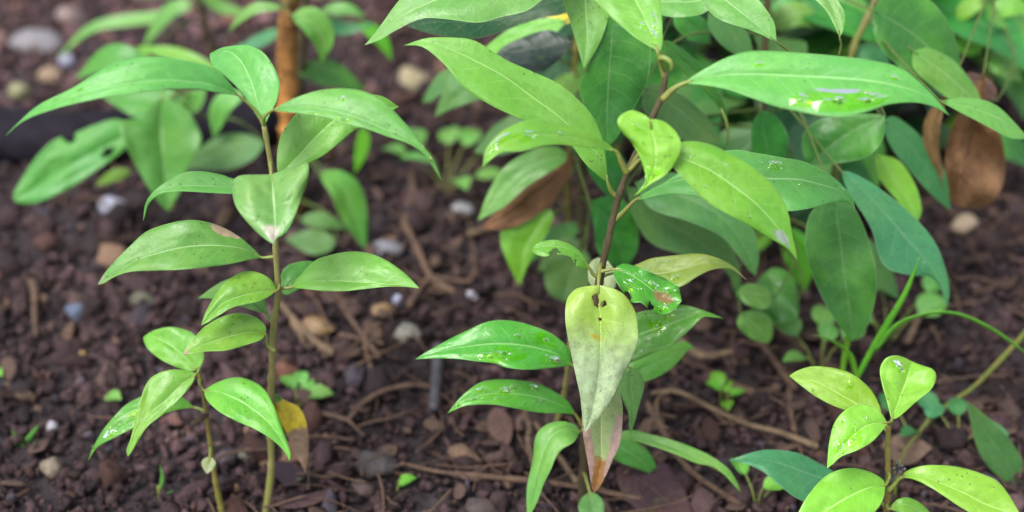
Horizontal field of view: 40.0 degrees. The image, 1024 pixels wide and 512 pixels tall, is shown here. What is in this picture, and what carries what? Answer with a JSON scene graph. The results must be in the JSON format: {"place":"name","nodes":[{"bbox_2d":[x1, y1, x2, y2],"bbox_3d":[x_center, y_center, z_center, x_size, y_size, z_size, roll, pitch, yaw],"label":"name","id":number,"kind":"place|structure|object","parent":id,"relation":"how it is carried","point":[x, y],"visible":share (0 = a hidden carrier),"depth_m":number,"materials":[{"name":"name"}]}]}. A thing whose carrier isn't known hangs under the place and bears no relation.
{"place":"outdoors","nodes":[
{"label":"outdoors","id":0,"kind":"place"},
{"bbox_2d":[0,0,1023,511],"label":"ground","id":1,"kind":"structure","parent":0,"point":[132,394],"depth_m":0.89,"materials":[{"name":"soil"}]},
{"bbox_2d":[7,82,32,99],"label":"pebble","id":2,"kind":"object","parent":1,"relation":"on","point":[17,91],"visible":1,"depth_m":1.15,"materials":[{"name":"stone"}]},
{"bbox_2d":[12,424,39,446],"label":"grass tuft","id":3,"kind":"object","parent":1,"relation":"on","point":[30,436],"visible":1,"depth_m":0.80,"materials":[{"name":"green plant"}]},
{"bbox_2d":[27,278,39,336],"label":"stalk","id":4,"kind":"object","parent":1,"relation":"on","point":[32,284],"visible":1,"depth_m":0.91,"materials":[{"name":"brown plant"}]},
{"bbox_2d":[7,28,62,54],"bbox_3d":[-0.415,-0.187,1.228,0.048,0.020,0.039,0,35,0],"label":"pebble","id":5,"kind":"object","parent":1,"relation":"on","point":[45,41],"visible":0.98,"depth_m":1.22,"materials":[{"name":"stone"}]},
{"bbox_2d":[36,66,63,86],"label":"pebble","id":6,"kind":"object","parent":1,"relation":"on","point":[47,73],"visible":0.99,"depth_m":1.17,"materials":[{"name":"stone"}]},
{"bbox_2d":[39,457,63,479],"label":"pebble","id":7,"kind":"object","parent":1,"relation":"on","point":[51,467],"visible":1,"depth_m":0.78,"materials":[{"name":"stone"}]},
{"bbox_2d":[47,421,56,431],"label":"pebble","id":8,"kind":"object","parent":1,"relation":"on","point":[51,424],"visible":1,"depth_m":0.81,"materials":[{"name":"stone"}]},
{"bbox_2d":[58,53,74,69],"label":"pebble","id":9,"kind":"object","parent":1,"relation":"on","point":[66,61],"visible":0.86,"depth_m":1.20,"materials":[{"name":"stone"}]},
{"bbox_2d":[55,6,86,28],"bbox_3d":[-0.396,-0.212,1.259,0.025,0.026,0.024,22,41,29],"label":"pebble","id":10,"kind":"object","parent":1,"relation":"on","point":[70,14],"visible":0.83,"depth_m":1.25,"materials":[{"name":"stone"}]},
{"bbox_2d":[64,303,83,322],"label":"pebble","id":11,"kind":"object","parent":1,"relation":"on","point":[73,310],"visible":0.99,"depth_m":0.90,"materials":[{"name":"stone"}]},
{"bbox_2d":[98,196,126,214],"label":"pebble","id":12,"kind":"object","parent":1,"relation":"on","point":[109,201],"visible":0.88,"depth_m":1.01,"materials":[{"name":"stone"}]},
{"bbox_2d":[104,389,120,401],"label":"weed","id":13,"kind":"object","parent":1,"relation":"on","point":[114,394],"visible":1,"depth_m":0.83,"materials":[{"name":"green plant"}]},
{"bbox_2d":[13,44,264,210],"bbox_3d":[-0.239,-0.054,0.967,0.145,0.160,0.140,7,36,10],"label":"seedling","id":14,"kind":"object","parent":1,"relation":"on","point":[159,137],"visible":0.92,"depth_m":0.92,"materials":[{"name":"green plant"}]},
{"bbox_2d":[0,96,279,164],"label":"garden hose","id":15,"kind":"object","parent":1,"relation":"on","point":[30,139],"visible":0.31,"depth_m":1.05,"materials":[{"name":"plastic"}]},
{"bbox_2d":[129,291,154,307],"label":"pebble","id":16,"kind":"object","parent":1,"relation":"on","point":[136,297],"visible":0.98,"depth_m":0.91,"materials":[{"name":"stone"}]},
{"bbox_2d":[58,0,241,93],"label":"seedling","id":17,"kind":"object","parent":1,"relation":"on","point":[159,20],"visible":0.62,"depth_m":1.09,"materials":[{"name":"green plant"}]},
{"bbox_2d":[157,465,172,498],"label":"grass tuft","id":18,"kind":"object","parent":1,"relation":"on","point":[160,486],"visible":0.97,"depth_m":0.77,"materials":[{"name":"green plant"}]},
{"bbox_2d":[88,327,290,511],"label":"sapling","id":19,"kind":"object","parent":1,"relation":"on","point":[246,402],"visible":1,"depth_m":0.69,"materials":[{"name":"green plant"}]},
{"bbox_2d":[6,45,441,511],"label":"sapling","id":20,"kind":"object","parent":1,"relation":"on","point":[321,123],"visible":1,"depth_m":0.65,"materials":[{"name":"green plant"}]},
{"bbox_2d":[215,449,236,467],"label":"pebble","id":21,"kind":"object","parent":1,"relation":"on","point":[231,459],"visible":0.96,"depth_m":0.80,"materials":[{"name":"stone"}]},
{"bbox_2d":[232,484,239,493],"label":"pebble","id":22,"kind":"object","parent":1,"relation":"on","point":[236,488],"visible":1,"depth_m":0.78,"materials":[{"name":"stone"}]},
{"bbox_2d":[237,448,252,460],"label":"pebble","id":23,"kind":"object","parent":1,"relation":"on","point":[242,455],"visible":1,"depth_m":0.80,"materials":[{"name":"stone"}]},
{"bbox_2d":[275,361,299,386],"bbox_3d":[-0.137,0.072,0.856,0.016,0.020,0.013,0,35,0],"label":"pebble","id":24,"kind":"object","parent":1,"relation":"on","point":[283,368],"visible":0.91,"depth_m":0.85,"materials":[{"name":"stone"}]},
{"bbox_2d":[275,461,307,484],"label":"fallen leaf","id":25,"kind":"object","parent":1,"relation":"on","point":[286,473],"visible":0.88,"depth_m":0.78,"materials":[{"name":"plant"}]},
{"bbox_2d":[209,0,391,254],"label":"seedling","id":26,"kind":"object","parent":1,"relation":"on","point":[319,28],"visible":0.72,"depth_m":0.94,"materials":[{"name":"green plant"}]},
{"bbox_2d":[280,371,332,407],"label":"weed","id":27,"kind":"object","parent":1,"relation":"on","point":[315,390],"visible":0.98,"depth_m":0.84,"materials":[{"name":"green plant"}]},
{"bbox_2d":[280,300,334,356],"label":"twig","id":28,"kind":"object","parent":1,"relation":"on","point":[299,328],"visible":0.96,"depth_m":0.88,"materials":[{"name":"brown wood"}]},
{"bbox_2d":[279,486,342,507],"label":"fallen leaf","id":29,"kind":"object","parent":1,"relation":"on","point":[301,502],"visible":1,"depth_m":0.76,"materials":[{"name":"brown plant"}]},
{"bbox_2d":[303,318,331,339],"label":"pebble","id":30,"kind":"object","parent":1,"relation":"on","point":[312,325],"visible":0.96,"depth_m":0.88,"materials":[{"name":"stone"}]},
{"bbox_2d":[301,315,335,331],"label":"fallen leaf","id":31,"kind":"object","parent":1,"relation":"on","point":[322,318],"visible":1,"depth_m":0.89,"materials":[{"name":"brown plant"}]},
{"bbox_2d":[332,447,363,475],"bbox_3d":[-0.092,0.114,0.796,0.033,0.002,0.012,26,43,32],"label":"rootlet","id":32,"kind":"object","parent":1,"relation":"on","point":[349,449],"visible":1,"depth_m":0.80,"materials":[{"name":"brown plant"}]},
{"bbox_2d":[339,312,383,368],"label":"twig","id":33,"kind":"object","parent":1,"relation":"on","point":[363,336],"visible":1,"depth_m":0.87,"materials":[{"name":"brown wood"}]},
{"bbox_2d":[350,479,374,498],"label":"pebble","id":34,"kind":"object","parent":1,"relation":"on","point":[365,490],"visible":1,"depth_m":0.77,"materials":[{"name":"stone"}]},
{"bbox_2d":[322,382,429,435],"bbox_3d":[-0.080,0.091,0.824,0.076,0.004,0.035,-13,37,-18],"label":"twig","id":35,"kind":"object","parent":1,"relation":"on","point":[363,403],"visible":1,"depth_m":0.83,"materials":[{"name":"brown wood"}]},
{"bbox_2d":[353,450,401,477],"bbox_3d":[-0.076,0.118,0.793,0.024,0.016,0.021,28,44,34],"label":"pebble","id":36,"kind":"object","parent":1,"relation":"on","point":[384,463],"visible":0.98,"depth_m":0.79,"materials":[{"name":"stone"}]},
{"bbox_2d":[370,302,392,316],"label":"pebble","id":37,"kind":"object","parent":1,"relation":"on","point":[387,307],"visible":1,"depth_m":0.90,"materials":[{"name":"stone"}]},
{"bbox_2d":[371,239,405,259],"bbox_3d":[-0.084,-0.005,0.952,0.024,0.012,0.018,-14,38,-20],"label":"pebble","id":38,"kind":"object","parent":1,"relation":"on","point":[392,246],"visible":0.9,"depth_m":0.95,"materials":[{"name":"stone"}]},
{"bbox_2d":[391,294,402,308],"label":"pebble","id":39,"kind":"object","parent":1,"relation":"on","point":[395,298],"visible":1,"depth_m":0.90,"materials":[{"name":"stone"}]},
{"bbox_2d":[395,474,415,494],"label":"weed","id":40,"kind":"object","parent":1,"relation":"on","point":[404,479],"visible":1,"depth_m":0.78,"materials":[{"name":"green plant"}]},
{"bbox_2d":[393,323,423,344],"bbox_3d":[-0.065,0.050,0.882,0.019,0.017,0.015,0,35,0],"label":"pebble","id":41,"kind":"object","parent":1,"relation":"on","point":[403,329],"visible":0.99,"depth_m":0.88,"materials":[{"name":"stone"}]},
{"bbox_2d":[398,66,428,90],"bbox_3d":[-0.083,-0.145,1.165,0.025,0.024,0.020,21,40,28],"label":"pebble","id":42,"kind":"object","parent":1,"relation":"on","point":[410,77],"visible":0.83,"depth_m":1.16,"materials":[{"name":"stone"}]},
{"bbox_2d":[428,342,443,411],"bbox_3d":[-0.045,0.073,0.846,0.008,0.008,0.060,0,35,0],"label":"stick","id":43,"kind":"object","parent":1,"relation":"on","point":[435,382],"visible":0.81,"depth_m":0.84,"materials":[{"name":"grey wood"}]},
{"bbox_2d":[400,171,476,308],"bbox_3d":[-0.052,-0.017,0.963,0.049,0.012,0.164,-3,35,-5],"label":"root","id":44,"kind":"object","parent":1,"relation":"on","point":[437,280],"visible":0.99,"depth_m":0.92,"materials":[{"name":"brown plant"}]},
{"bbox_2d":[382,126,499,195],"bbox_3d":[-0.041,-0.070,1.026,0.096,0.037,0.083,25,42,31],"label":"weed","id":45,"kind":"object","parent":1,"relation":"on","point":[448,136],"visible":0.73,"depth_m":1.02,"materials":[{"name":"green plant"}]},
{"bbox_2d":[452,201,473,219],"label":"pebble","id":46,"kind":"object","parent":1,"relation":"on","point":[467,208],"visible":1,"depth_m":0.99,"materials":[{"name":"stone"}]},
{"bbox_2d":[466,291,478,300],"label":"pebble","id":47,"kind":"object","parent":1,"relation":"on","point":[470,293],"visible":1,"depth_m":0.91,"materials":[{"name":"stone"}]},
{"bbox_2d":[467,228,491,236],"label":"twig","id":48,"kind":"object","parent":1,"relation":"on","point":[476,231],"visible":0.32,"depth_m":0.96,"materials":[{"name":"brown wood"}]},
{"bbox_2d":[465,497,500,511],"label":"pebble","id":49,"kind":"object","parent":1,"relation":"on","point":[477,504],"visible":1,"depth_m":0.75,"materials":[{"name":"stone"}]},
{"bbox_2d":[487,406,512,445],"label":"fallen leaf","id":50,"kind":"object","parent":1,"relation":"on","point":[497,416],"visible":1,"depth_m":0.81,"materials":[{"name":"brown plant"}]},
{"bbox_2d":[365,0,650,300],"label":"sapling","id":51,"kind":"object","parent":1,"relation":"on","point":[525,190],"visible":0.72,"depth_m":0.81,"materials":[{"name":"green plant"}]},
{"bbox_2d":[0,6,1023,511],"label":"root litter","id":52,"kind":"object","parent":1,"relation":"on","point":[628,470],"visible":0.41,"depth_m":0.86,"materials":[{"name":"brown plant"}]},
{"bbox_2d":[0,0,1023,511],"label":"leaf litter","id":53,"kind":"object","parent":1,"relation":"on","point":[8,366],"visible":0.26,"depth_m":0.86,"materials":[{"name":"brown plant"}]},
{"bbox_2d":[400,462,644,498],"bbox_3d":[0.005,0.124,0.776,0.138,0.006,0.007,6,35,9],"label":"twig","id":54,"kind":"object","parent":1,"relation":"on","point":[514,479],"visible":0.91,"depth_m":0.78,"materials":[{"name":"brown wood"}]},
{"bbox_2d":[554,342,570,421],"bbox_3d":[0.030,0.092,0.785,0.036,0.140,0.012,-20,40,-26],"label":"sapling","id":55,"kind":"object","parent":1,"relation":"on","point":[565,383],"visible":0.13,"depth_m":0.76,"materials":[{"name":"plant"}]},
{"bbox_2d":[523,410,627,501],"bbox_3d":[0.026,0.116,0.791,0.032,0.006,0.102,-23,41,-30],"label":"root","id":56,"kind":"object","parent":1,"relation":"on","point":[565,465],"visible":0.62,"depth_m":0.79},
{"bbox_2d":[616,459,691,511],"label":"fallen leaf","id":57,"kind":"object","parent":1,"relation":"on","point":[660,477],"visible":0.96,"depth_m":0.77,"materials":[{"name":"brown plant"}]},
{"bbox_2d":[557,12,757,173],"bbox_3d":[0.067,-0.113,0.964,0.189,0.202,0.217,-26,43,-32],"label":"seedling","id":58,"kind":"object","parent":1,"relation":"on","point":[676,75],"visible":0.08,"depth_m":0.91,"materials":[{"name":"green plant"}]},
{"bbox_2d":[406,0,949,511],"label":"sapling","id":59,"kind":"object","parent":1,"relation":"on","point":[616,336],"visible":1,"depth_m":0.66,"materials":[{"name":"green plant"}]},
{"bbox_2d":[646,401,740,505],"bbox_3d":[0.094,0.107,0.799,0.014,0.007,0.112,-16,38,-21],"label":"root","id":60,"kind":"object","parent":1,"relation":"on","point":[681,460],"visible":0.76,"depth_m":0.78,"materials":[{"name":"brown plant"}]},
{"bbox_2d":[676,338,732,359],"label":"twig","id":61,"kind":"object","parent":1,"relation":"on","point":[697,353],"visible":0.73,"depth_m":0.86,"materials":[{"name":"brown wood"}]},
{"bbox_2d":[706,372,745,410],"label":"weed","id":62,"kind":"object","parent":1,"relation":"on","point":[717,381],"visible":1,"depth_m":0.84,"materials":[{"name":"green plant"}]},
{"bbox_2d":[633,17,831,118],"bbox_3d":[0.119,-0.096,0.994,0.162,0.144,0.161,23,41,29],"label":"seedling","id":63,"kind":"object","parent":1,"relation":"on","point":[672,35],"visible":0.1,"depth_m":0.98,"materials":[{"name":"green plant"}]},
{"bbox_2d":[651,388,818,449],"bbox_3d":[0.121,0.100,0.806,0.103,0.006,0.036,21,40,27],"label":"root","id":64,"kind":"object","parent":1,"relation":"on","point":[792,436],"visible":1,"depth_m":0.81,"materials":[{"name":"brown wood"}]},
{"bbox_2d":[731,383,780,396],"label":"twig","id":65,"kind":"object","parent":1,"relation":"on","point":[772,389],"visible":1,"depth_m":0.83,"materials":[{"name":"brown wood"}]},
{"bbox_2d":[730,458,782,504],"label":"weed","id":66,"kind":"object","parent":1,"relation":"on","point":[770,484],"visible":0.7,"depth_m":0.77,"materials":[{"name":"green plant"}]},
{"bbox_2d":[670,0,875,190],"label":"seedling","id":67,"kind":"object","parent":1,"relation":"on","point":[795,129],"visible":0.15,"depth_m":0.89,"materials":[{"name":"green plant"}]},
{"bbox_2d":[754,322,804,390],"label":"twig","id":68,"kind":"object","parent":1,"relation":"on","point":[781,369],"visible":0.73,"depth_m":0.86,"materials":[{"name":"brown wood"}]},
{"bbox_2d":[786,370,796,432],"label":"twig","id":69,"kind":"object","parent":1,"relation":"on","point":[789,394],"visible":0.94,"depth_m":0.82,"materials":[{"name":"brown wood"}]},
{"bbox_2d":[772,16,853,56],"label":"seedling","id":70,"kind":"object","parent":1,"relation":"on","point":[814,46],"visible":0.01,"depth_m":0.96,"materials":[{"name":"green plant"}]},
{"bbox_2d":[774,305,865,366],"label":"weed","id":71,"kind":"object","parent":1,"relation":"on","point":[823,317],"visible":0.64,"depth_m":0.86,"materials":[{"name":"green plant"}]},
{"bbox_2d":[626,0,1023,343],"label":"sapling","id":72,"kind":"object","parent":1,"relation":"on","point":[846,263],"visible":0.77,"depth_m":0.77,"materials":[{"name":"green plant"}]},
{"bbox_2d":[729,355,1018,511],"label":"sapling","id":73,"kind":"object","parent":1,"relation":"on","point":[859,423],"visible":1,"depth_m":0.68,"materials":[{"name":"green plant"}]},
{"bbox_2d":[807,27,949,168],"bbox_3d":[0.241,-0.112,0.985,0.160,0.170,0.162,-10,36,-13],"label":"seedling","id":74,"kind":"object","parent":1,"relation":"on","point":[916,123],"visible":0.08,"depth_m":0.97,"materials":[{"name":"green plant"}]},
{"bbox_2d":[758,0,1023,110],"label":"seedling","id":75,"kind":"object","parent":1,"relation":"on","point":[999,41],"visible":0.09,"depth_m":0.91,"materials":[{"name":"green plant"}]},
{"bbox_2d":[869,276,948,347],"bbox_3d":[0.241,0.028,0.896,0.084,0.038,0.054,-9,36,-13],"label":"weed","id":76,"kind":"object","parent":1,"relation":"on","point":[928,302],"visible":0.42,"depth_m":0.89,"materials":[{"name":"green plant"}]},
{"bbox_2d":[890,434,932,464],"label":"fallen leaf","id":77,"kind":"object","parent":1,"relation":"on","point":[919,448],"visible":0.82,"depth_m":0.80,"materials":[{"name":"brown plant"}]},
{"bbox_2d":[878,393,944,437],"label":"weed","id":78,"kind":"object","parent":1,"relation":"on","point":[935,410],"visible":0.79,"depth_m":0.80,"materials":[{"name":"green plant"}]},
{"bbox_2d":[903,313,922,344],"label":"twig","id":79,"kind":"object","parent":1,"relation":"on","point":[907,340],"visible":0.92,"depth_m":0.87,"materials":[{"name":"brown wood"}]},
{"bbox_2d":[814,257,1023,378],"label":"grass tuft","id":80,"kind":"object","parent":1,"relation":"on","point":[886,331],"visible":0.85,"depth_m":0.76,"materials":[{"name":"green plant"}]},
{"bbox_2d":[890,48,1023,118],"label":"seedling","id":81,"kind":"object","parent":1,"relation":"on","point":[1014,90],"visible":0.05,"depth_m":0.97,"materials":[{"name":"green plant"}]},
{"bbox_2d":[893,330,1023,501],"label":"vine","id":82,"kind":"object","parent":1,"relation":"on","point":[1005,354],"visible":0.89,"depth_m":0.80,"materials":[{"name":"plant"}]},
{"bbox_2d":[917,391,1008,440],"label":"weed","id":83,"kind":"object","parent":1,"relation":"on","point":[957,406],"visible":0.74,"depth_m":0.81,"materials":[{"name":"green plant"}]},
{"bbox_2d":[950,213,978,236],"bbox_3d":[0.313,-0.020,0.975,0.018,0.020,0.015,-30,45,-35],"label":"pebble","id":84,"kind":"object","parent":1,"relation":"on","point":[965,222],"visible":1,"depth_m":0.97,"materials":[{"name":"stone"}]},
{"bbox_2d":[923,0,1023,207],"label":"sapling","id":85,"kind":"object","parent":1,"relation":"on","point":[977,153],"visible":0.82,"depth_m":0.82,"materials":[{"name":"brown plant"}]},
{"bbox_2d":[967,401,1023,484],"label":"seedling","id":86,"kind":"object","parent":1,"relation":"on","point":[998,452],"visible":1,"depth_m":0.77,"materials":[{"name":"green plant"}]},
{"bbox_2d":[987,0,1023,88],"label":"seedling","id":87,"kind":"object","parent":1,"relation":"on","point":[1019,19],"visible":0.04,"depth_m":0.97,"materials":[{"name":"green plant"}]}
]}

